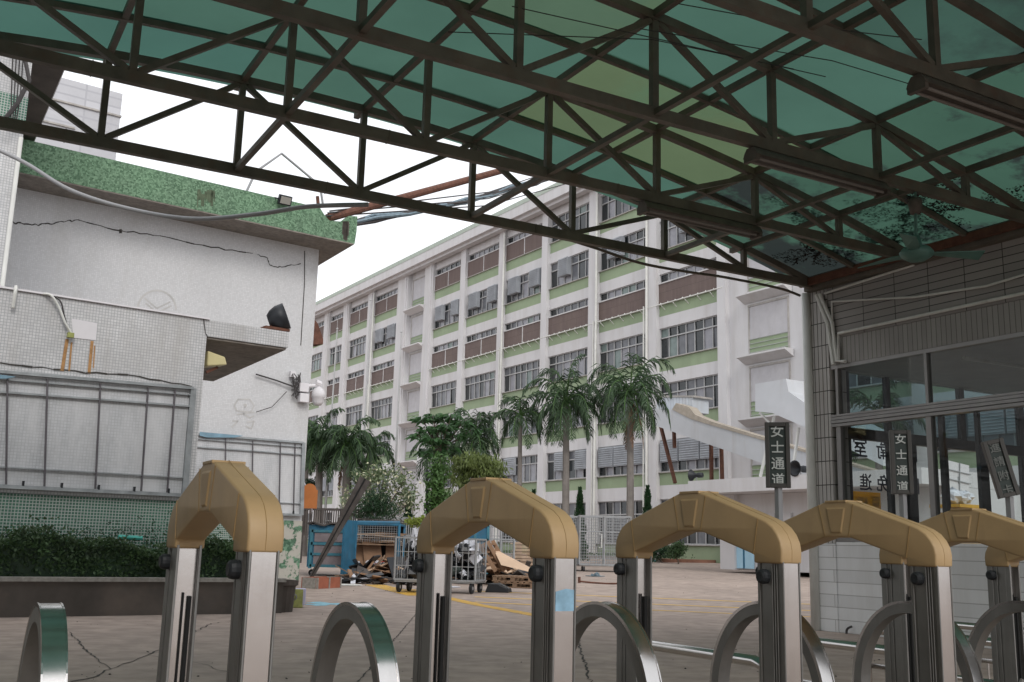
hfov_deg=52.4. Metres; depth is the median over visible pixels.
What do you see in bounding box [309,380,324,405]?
dome camera
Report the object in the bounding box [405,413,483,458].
umbrella tree
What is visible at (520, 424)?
palm tree
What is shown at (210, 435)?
torn banner
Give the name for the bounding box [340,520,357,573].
door
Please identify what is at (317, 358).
window
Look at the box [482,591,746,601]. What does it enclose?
road marking
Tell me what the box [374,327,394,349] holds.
window
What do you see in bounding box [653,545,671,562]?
round shrub
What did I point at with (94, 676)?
ground crack
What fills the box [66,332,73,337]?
padlock box
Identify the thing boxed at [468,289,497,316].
window
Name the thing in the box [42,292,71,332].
conduit
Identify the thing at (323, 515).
fence
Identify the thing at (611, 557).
kerb
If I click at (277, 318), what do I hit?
round floodlight
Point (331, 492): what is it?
window
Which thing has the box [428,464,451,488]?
window
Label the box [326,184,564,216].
thin wire
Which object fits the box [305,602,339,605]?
paint spill
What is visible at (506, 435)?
window
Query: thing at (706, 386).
window
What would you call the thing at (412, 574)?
rubbish bags
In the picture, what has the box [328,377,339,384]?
window
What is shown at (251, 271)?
white hall
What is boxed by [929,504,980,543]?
yellow loader
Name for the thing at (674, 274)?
window
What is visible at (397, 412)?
flagpole
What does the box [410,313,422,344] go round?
wall panel
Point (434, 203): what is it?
thin wire
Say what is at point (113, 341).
gatehouse wall
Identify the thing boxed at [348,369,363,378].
window
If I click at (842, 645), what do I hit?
handrail
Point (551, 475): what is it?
window
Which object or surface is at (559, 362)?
window
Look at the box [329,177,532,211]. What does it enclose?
thin wire
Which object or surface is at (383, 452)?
palm tree
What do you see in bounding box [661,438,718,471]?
window
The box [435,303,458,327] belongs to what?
window
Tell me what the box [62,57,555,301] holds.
sky
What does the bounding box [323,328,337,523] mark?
flagpole
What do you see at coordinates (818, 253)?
roof leaf litter
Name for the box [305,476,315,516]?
dark bush
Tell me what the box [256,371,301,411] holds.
cable cluster
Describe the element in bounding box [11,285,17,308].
conduit
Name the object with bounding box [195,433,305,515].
notice board
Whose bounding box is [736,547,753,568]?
door
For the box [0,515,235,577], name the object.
hedge
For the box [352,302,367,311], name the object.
window
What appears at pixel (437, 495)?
young tree
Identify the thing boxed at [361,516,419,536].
fence
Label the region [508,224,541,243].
window
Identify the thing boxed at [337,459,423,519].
frangipani tree
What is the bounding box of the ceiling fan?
[858,192,984,267]
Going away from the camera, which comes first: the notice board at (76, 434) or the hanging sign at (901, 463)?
the hanging sign at (901, 463)
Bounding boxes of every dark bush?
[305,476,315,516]
[350,486,405,527]
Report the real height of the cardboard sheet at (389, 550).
0.858 m
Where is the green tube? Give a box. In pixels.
[118,535,142,539]
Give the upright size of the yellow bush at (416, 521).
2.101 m
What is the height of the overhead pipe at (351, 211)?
11.624 m
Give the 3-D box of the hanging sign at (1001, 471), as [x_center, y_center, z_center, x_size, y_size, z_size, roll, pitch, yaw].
[4.010,1.860,8.420,0.266,2.153,0.085,-1,-12,14]
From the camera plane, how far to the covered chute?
55.98 m
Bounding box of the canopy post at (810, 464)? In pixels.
[801,293,820,630]
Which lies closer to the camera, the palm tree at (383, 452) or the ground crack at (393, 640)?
the ground crack at (393, 640)
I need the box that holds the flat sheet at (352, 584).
[342,584,361,585]
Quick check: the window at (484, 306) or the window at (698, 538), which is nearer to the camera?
the window at (698, 538)
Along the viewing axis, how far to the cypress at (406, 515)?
49.19 m
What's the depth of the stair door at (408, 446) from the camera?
98.39 m
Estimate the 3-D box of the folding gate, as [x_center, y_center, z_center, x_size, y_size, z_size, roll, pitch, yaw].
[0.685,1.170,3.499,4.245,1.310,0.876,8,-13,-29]
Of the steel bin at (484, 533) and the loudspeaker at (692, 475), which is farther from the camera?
the loudspeaker at (692, 475)
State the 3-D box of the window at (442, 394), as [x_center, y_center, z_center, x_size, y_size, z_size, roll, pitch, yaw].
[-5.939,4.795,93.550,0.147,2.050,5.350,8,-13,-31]
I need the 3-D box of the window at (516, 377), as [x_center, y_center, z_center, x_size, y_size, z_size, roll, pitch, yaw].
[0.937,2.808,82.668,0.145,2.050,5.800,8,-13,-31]
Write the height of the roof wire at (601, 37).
0.162 m
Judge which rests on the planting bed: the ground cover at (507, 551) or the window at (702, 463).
the ground cover at (507, 551)
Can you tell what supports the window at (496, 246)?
in the factory building
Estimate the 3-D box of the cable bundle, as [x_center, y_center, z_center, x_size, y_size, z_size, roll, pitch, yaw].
[0.833,-6.483,39.347,0.277,11.041,22.417,-5,-13,29]
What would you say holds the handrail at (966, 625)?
on the ground at (480, 650)
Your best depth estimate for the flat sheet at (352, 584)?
26.95 m
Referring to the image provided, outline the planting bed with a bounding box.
[662,558,715,562]
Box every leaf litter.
[77,577,879,678]
[772,177,1023,266]
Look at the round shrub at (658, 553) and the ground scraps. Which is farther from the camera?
the round shrub at (658, 553)
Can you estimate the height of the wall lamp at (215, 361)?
0.401 m
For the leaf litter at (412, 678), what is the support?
on the ground at (480, 650)
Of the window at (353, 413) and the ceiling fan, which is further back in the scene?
the window at (353, 413)
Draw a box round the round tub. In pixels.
[282,579,298,611]
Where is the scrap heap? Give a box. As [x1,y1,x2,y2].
[335,548,530,585]
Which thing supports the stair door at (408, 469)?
in the factory building
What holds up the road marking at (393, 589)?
on the ground at (480, 650)
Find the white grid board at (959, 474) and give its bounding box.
[948,460,970,490]
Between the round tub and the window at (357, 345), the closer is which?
the round tub
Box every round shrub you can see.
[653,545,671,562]
[664,540,687,563]
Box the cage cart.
[393,536,486,593]
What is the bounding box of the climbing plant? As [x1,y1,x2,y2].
[0,507,173,547]
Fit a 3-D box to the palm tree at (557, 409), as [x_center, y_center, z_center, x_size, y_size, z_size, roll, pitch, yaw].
[2.826,5.871,52.905,3.908,10.698,4.085,-9,-15,41]
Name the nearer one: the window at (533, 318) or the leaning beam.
the leaning beam
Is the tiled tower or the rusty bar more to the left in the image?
the tiled tower
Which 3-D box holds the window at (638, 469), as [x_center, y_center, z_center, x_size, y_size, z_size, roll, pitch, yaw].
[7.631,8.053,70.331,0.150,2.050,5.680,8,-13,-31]
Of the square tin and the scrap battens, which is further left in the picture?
the square tin
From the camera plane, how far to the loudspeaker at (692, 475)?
46.23 m
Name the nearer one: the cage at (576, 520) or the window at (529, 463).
the cage at (576, 520)
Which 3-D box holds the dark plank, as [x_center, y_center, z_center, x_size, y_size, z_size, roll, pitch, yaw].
[-4.092,5.598,32.492,1.443,0.073,0.350,2,-11,0]
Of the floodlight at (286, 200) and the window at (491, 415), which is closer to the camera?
the floodlight at (286, 200)
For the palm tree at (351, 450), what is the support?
on the ground at (480, 650)
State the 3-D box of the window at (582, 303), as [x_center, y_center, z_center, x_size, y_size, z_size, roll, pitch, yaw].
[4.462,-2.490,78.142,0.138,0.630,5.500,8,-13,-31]
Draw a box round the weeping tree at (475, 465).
[445,449,512,493]
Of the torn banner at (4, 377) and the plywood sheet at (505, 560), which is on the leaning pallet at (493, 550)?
the plywood sheet at (505, 560)
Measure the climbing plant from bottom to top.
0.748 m
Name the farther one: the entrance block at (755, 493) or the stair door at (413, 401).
the stair door at (413, 401)
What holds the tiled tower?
on the ground at (480, 650)
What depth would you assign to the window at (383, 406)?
104.95 m
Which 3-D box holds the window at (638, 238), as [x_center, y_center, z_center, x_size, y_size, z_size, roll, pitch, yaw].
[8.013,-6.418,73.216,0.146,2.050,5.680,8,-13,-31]
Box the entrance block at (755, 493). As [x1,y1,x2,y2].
[688,467,1021,572]
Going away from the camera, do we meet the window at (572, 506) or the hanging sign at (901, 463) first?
the hanging sign at (901, 463)
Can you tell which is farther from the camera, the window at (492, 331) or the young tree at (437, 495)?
the window at (492, 331)
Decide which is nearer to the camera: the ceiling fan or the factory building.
the ceiling fan
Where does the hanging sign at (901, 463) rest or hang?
on the ground at (480, 650)
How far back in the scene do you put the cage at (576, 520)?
42.25 m
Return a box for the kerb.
[307,546,659,561]
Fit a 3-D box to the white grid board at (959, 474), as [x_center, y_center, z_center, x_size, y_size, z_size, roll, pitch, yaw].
[11.932,5.091,27.692,0.986,3.768,0.165,8,-13,-29]
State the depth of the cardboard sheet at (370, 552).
31.86 m
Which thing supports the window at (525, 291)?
in the factory building
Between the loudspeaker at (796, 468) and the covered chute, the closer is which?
the loudspeaker at (796, 468)
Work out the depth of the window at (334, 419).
115.49 m
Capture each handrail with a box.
[652,640,758,668]
[758,637,884,681]
[871,630,993,681]
[955,621,1023,678]
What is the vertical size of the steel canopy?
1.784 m
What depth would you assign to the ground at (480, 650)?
13.39 m
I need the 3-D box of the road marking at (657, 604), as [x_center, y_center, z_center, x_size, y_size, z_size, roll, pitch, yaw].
[3.159,5.789,22.861,8.216,0.030,0.170,-1,-12,13]
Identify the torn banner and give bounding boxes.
[0,375,14,378]
[200,432,241,437]
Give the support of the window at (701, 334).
in the factory building
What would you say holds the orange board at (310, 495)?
attached to the white hall
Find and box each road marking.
[368,585,415,595]
[405,589,531,615]
[481,602,809,616]
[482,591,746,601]
[486,597,810,610]
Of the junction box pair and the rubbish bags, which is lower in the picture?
the rubbish bags
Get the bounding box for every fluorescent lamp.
[637,201,762,239]
[743,146,890,198]
[906,73,1023,130]
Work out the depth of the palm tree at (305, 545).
53.10 m
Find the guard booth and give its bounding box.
[810,237,1023,648]
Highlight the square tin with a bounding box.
[293,588,305,607]
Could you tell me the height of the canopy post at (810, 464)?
5.500 m
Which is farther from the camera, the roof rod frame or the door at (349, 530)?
the door at (349, 530)
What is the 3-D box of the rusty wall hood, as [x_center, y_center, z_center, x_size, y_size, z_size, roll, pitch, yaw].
[-5.574,-0.228,29.268,0.363,0.761,0.500,10,-14,-35]
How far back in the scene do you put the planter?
15.58 m
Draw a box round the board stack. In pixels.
[510,542,532,565]
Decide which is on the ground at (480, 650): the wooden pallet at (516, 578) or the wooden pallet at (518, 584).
the wooden pallet at (518, 584)
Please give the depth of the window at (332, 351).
117.36 m
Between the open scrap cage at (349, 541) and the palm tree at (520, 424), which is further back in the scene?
the palm tree at (520, 424)
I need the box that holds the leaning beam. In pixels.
[310,476,370,576]
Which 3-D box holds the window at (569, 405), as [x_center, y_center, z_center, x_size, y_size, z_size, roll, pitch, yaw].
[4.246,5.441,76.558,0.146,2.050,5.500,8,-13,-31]
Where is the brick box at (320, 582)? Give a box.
[301,576,341,588]
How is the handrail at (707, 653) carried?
on the ground at (480, 650)
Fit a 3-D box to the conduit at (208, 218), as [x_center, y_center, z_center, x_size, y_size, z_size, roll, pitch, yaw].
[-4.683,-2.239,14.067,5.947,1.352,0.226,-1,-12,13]
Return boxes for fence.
[300,508,361,562]
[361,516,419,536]
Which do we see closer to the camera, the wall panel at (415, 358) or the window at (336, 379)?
the wall panel at (415, 358)
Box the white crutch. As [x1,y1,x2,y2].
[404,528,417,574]
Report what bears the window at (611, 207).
in the factory building
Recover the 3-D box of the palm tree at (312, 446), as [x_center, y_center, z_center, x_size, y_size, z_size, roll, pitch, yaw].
[-9.314,6.705,49.569,3.141,7.226,3.118,2,-11,0]
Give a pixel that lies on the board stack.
(524, 559)
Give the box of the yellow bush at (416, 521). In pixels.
[400,515,424,528]
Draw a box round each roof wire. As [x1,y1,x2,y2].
[448,31,793,68]
[512,6,825,76]
[640,28,907,83]
[678,3,921,39]
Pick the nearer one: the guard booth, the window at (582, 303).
the guard booth
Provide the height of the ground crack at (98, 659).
0.001 m
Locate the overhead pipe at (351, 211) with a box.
[325,169,500,220]
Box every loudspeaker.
[688,469,703,480]
[790,460,806,476]
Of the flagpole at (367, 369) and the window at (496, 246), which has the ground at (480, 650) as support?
the flagpole at (367, 369)
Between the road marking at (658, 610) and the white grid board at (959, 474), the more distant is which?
the white grid board at (959, 474)
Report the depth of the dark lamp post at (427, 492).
45.53 m
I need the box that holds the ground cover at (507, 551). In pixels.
[490,550,694,558]
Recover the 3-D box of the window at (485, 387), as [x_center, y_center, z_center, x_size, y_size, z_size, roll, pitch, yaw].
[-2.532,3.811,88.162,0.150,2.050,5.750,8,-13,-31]
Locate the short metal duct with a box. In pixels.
[755,379,916,476]
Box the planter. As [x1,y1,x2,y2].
[0,576,286,617]
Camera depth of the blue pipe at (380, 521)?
31.85 m
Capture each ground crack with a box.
[70,632,156,668]
[74,669,109,680]
[358,618,411,680]
[578,640,592,681]
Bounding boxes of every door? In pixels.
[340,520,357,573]
[403,467,416,500]
[405,428,417,460]
[407,389,419,421]
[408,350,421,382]
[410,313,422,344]
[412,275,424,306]
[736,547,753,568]
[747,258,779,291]
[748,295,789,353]
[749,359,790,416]
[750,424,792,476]
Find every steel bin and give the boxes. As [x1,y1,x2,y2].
[307,521,359,576]
[469,525,489,573]
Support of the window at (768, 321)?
in the factory building
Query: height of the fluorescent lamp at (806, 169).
0.185 m
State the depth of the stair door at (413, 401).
98.93 m
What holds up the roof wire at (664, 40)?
attached to the steel canopy
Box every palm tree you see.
[302,415,329,555]
[305,407,347,524]
[316,415,380,508]
[350,430,395,518]
[409,420,468,483]
[449,407,506,464]
[489,390,549,556]
[522,353,605,515]
[586,352,675,520]
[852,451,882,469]
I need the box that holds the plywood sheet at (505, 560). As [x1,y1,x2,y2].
[496,551,529,570]
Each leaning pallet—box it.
[479,542,501,572]
[487,540,510,571]
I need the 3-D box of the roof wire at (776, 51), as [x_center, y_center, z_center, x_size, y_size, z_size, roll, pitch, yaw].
[2.969,-2.951,10.765,3.434,0.162,0.326,5,-12,-17]
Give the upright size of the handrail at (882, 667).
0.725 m
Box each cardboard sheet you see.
[356,538,370,565]
[362,540,381,564]
[385,539,394,558]
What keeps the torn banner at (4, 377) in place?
attached to the notice board at (76, 434)
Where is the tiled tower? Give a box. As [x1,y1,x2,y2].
[0,56,64,285]
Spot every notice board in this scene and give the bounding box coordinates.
[0,370,196,496]
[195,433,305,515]
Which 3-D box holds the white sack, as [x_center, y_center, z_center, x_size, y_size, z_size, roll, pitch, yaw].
[11.295,3.923,26.238,0.833,0.504,0.573,2,-11,0]
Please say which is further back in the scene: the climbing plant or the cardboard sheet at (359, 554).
the cardboard sheet at (359, 554)
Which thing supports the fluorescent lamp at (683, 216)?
hanging from the steel canopy
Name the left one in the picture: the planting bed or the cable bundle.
the cable bundle
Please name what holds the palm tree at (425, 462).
on the ground at (480, 650)
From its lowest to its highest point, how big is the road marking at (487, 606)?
0.073 m
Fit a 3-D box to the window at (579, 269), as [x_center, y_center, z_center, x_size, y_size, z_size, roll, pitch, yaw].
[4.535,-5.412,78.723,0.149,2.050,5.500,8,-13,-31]
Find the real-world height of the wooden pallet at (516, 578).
0.151 m
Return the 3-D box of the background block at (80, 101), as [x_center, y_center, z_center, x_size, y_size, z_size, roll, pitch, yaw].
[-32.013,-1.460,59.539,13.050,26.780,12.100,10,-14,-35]
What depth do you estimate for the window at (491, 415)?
87.35 m
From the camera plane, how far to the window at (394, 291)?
107.25 m
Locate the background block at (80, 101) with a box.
[35,78,122,159]
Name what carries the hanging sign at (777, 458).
on the ground at (480, 650)
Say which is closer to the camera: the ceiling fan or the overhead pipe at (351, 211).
the ceiling fan
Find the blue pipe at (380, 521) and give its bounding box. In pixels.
[358,521,399,522]
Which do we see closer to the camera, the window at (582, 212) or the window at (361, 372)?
the window at (582, 212)
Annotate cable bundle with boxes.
[357,180,546,225]
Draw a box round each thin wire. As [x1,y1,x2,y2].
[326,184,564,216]
[327,180,547,213]
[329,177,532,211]
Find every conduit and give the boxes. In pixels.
[0,149,368,220]
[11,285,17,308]
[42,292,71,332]
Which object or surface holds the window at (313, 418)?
in the factory building
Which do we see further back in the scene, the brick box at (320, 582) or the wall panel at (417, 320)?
the wall panel at (417, 320)
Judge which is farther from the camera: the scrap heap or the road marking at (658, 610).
the scrap heap
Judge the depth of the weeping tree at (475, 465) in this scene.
46.56 m
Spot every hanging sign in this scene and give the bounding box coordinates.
[764,422,790,520]
[888,430,913,518]
[981,437,1020,518]
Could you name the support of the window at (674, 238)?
in the factory building
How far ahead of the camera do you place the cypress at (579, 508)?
49.26 m
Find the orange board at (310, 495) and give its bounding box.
[304,484,317,508]
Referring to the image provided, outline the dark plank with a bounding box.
[357,518,404,521]
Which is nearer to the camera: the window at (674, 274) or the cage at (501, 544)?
the cage at (501, 544)
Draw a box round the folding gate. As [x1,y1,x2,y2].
[17,460,1023,681]
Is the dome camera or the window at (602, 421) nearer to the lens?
the dome camera
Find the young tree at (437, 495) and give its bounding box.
[423,447,451,515]
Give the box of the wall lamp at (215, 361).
[204,351,225,373]
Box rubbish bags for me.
[403,539,486,583]
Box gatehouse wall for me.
[0,286,288,552]
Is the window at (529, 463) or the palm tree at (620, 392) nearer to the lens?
the palm tree at (620, 392)
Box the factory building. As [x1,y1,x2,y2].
[308,182,1019,562]
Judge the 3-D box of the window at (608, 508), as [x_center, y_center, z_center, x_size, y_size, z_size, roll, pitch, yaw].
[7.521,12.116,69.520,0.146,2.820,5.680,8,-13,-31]
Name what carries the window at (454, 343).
in the factory building
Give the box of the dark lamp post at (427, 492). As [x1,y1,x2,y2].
[426,470,430,514]
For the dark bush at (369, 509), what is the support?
on the ground at (480, 650)
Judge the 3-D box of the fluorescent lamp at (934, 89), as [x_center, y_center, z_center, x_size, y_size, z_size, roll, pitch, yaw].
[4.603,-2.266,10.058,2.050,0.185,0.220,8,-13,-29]
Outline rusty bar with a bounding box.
[578,577,616,583]
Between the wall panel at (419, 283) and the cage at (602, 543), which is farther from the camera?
the wall panel at (419, 283)
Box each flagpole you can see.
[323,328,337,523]
[361,299,371,502]
[392,331,401,519]
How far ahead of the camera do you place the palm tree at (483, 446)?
54.74 m
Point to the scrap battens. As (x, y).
(386, 536)
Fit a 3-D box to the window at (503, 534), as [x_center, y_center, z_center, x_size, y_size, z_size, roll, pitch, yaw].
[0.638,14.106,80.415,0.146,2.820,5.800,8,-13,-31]
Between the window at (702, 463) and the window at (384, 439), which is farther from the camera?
the window at (384, 439)
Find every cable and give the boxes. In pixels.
[54,296,66,322]
[573,242,800,296]
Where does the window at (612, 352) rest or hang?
in the factory building
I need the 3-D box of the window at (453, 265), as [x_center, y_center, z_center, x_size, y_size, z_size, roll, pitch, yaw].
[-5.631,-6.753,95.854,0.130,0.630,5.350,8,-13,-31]
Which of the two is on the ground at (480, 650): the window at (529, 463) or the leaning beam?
the leaning beam
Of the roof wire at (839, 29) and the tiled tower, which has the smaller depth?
the roof wire at (839, 29)
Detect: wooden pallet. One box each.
[492,575,531,581]
[494,581,531,587]
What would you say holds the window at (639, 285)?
in the factory building
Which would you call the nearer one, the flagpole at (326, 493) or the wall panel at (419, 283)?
the flagpole at (326, 493)
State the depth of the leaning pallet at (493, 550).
25.96 m
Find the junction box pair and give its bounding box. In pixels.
[298,383,308,402]
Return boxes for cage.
[340,520,405,573]
[489,525,514,558]
[570,516,578,564]
[578,515,631,570]
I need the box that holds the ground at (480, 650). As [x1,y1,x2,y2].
[0,548,992,681]
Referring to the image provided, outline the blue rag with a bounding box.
[585,572,599,576]
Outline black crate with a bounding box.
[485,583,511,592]
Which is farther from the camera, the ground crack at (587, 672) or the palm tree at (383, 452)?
the palm tree at (383, 452)
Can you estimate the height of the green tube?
0.080 m
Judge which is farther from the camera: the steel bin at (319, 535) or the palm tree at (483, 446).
the palm tree at (483, 446)
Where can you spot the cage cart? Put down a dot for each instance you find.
(399, 581)
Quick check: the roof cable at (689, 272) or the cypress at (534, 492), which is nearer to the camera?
the roof cable at (689, 272)
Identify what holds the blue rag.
on the ground at (480, 650)
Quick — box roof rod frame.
[246,152,323,202]
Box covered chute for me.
[654,395,877,483]
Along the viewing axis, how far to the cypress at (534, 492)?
53.42 m
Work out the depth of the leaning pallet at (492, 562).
25.89 m
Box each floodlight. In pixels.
[260,303,290,331]
[275,194,292,205]
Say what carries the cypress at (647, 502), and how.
on the ground at (480, 650)
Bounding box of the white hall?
[5,139,356,579]
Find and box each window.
[308,415,317,425]
[311,352,321,371]
[322,477,333,496]
[326,412,336,427]
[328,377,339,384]
[330,344,341,364]
[332,313,342,320]
[346,404,361,425]
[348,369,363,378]
[349,335,365,358]
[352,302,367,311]
[371,396,392,418]
[373,360,393,370]
[373,483,387,492]
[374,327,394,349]
[375,434,390,452]
[377,288,397,301]
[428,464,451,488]
[431,380,456,407]
[434,340,457,351]
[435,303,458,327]
[437,260,460,274]
[465,371,494,399]
[465,415,493,440]
[467,327,496,341]
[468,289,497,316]
[470,243,498,260]
[502,454,537,482]
[502,532,515,541]
[503,407,537,436]
[504,359,539,391]
[506,273,540,303]
[506,313,540,329]
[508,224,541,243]
[547,449,585,479]
[548,405,585,429]
[549,347,587,381]
[550,298,587,316]
[551,250,588,287]
[552,203,588,241]
[554,502,585,539]
[598,500,644,542]
[599,443,644,476]
[600,334,642,370]
[600,388,644,422]
[601,195,634,221]
[601,228,644,270]
[601,280,644,300]
[660,221,693,246]
[660,258,715,282]
[661,315,716,358]
[661,374,717,407]
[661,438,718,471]
[661,499,719,544]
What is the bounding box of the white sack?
[940,486,974,503]
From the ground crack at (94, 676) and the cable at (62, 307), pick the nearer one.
the ground crack at (94, 676)
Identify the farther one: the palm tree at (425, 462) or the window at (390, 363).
the window at (390, 363)
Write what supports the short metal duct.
on the entrance block at (755, 493)
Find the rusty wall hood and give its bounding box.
[313,320,322,346]
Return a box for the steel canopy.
[0,0,1023,292]
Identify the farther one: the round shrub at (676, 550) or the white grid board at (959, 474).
the round shrub at (676, 550)
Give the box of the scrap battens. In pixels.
[357,532,407,545]
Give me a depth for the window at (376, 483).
103.33 m
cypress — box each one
[402,497,413,560]
[526,488,535,561]
[574,486,589,565]
[642,485,657,562]
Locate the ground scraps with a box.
[339,569,415,584]
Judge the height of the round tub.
0.520 m
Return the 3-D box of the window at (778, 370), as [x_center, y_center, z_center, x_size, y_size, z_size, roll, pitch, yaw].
[14.764,2.794,59.509,0.110,3.120,3.200,8,-13,-31]

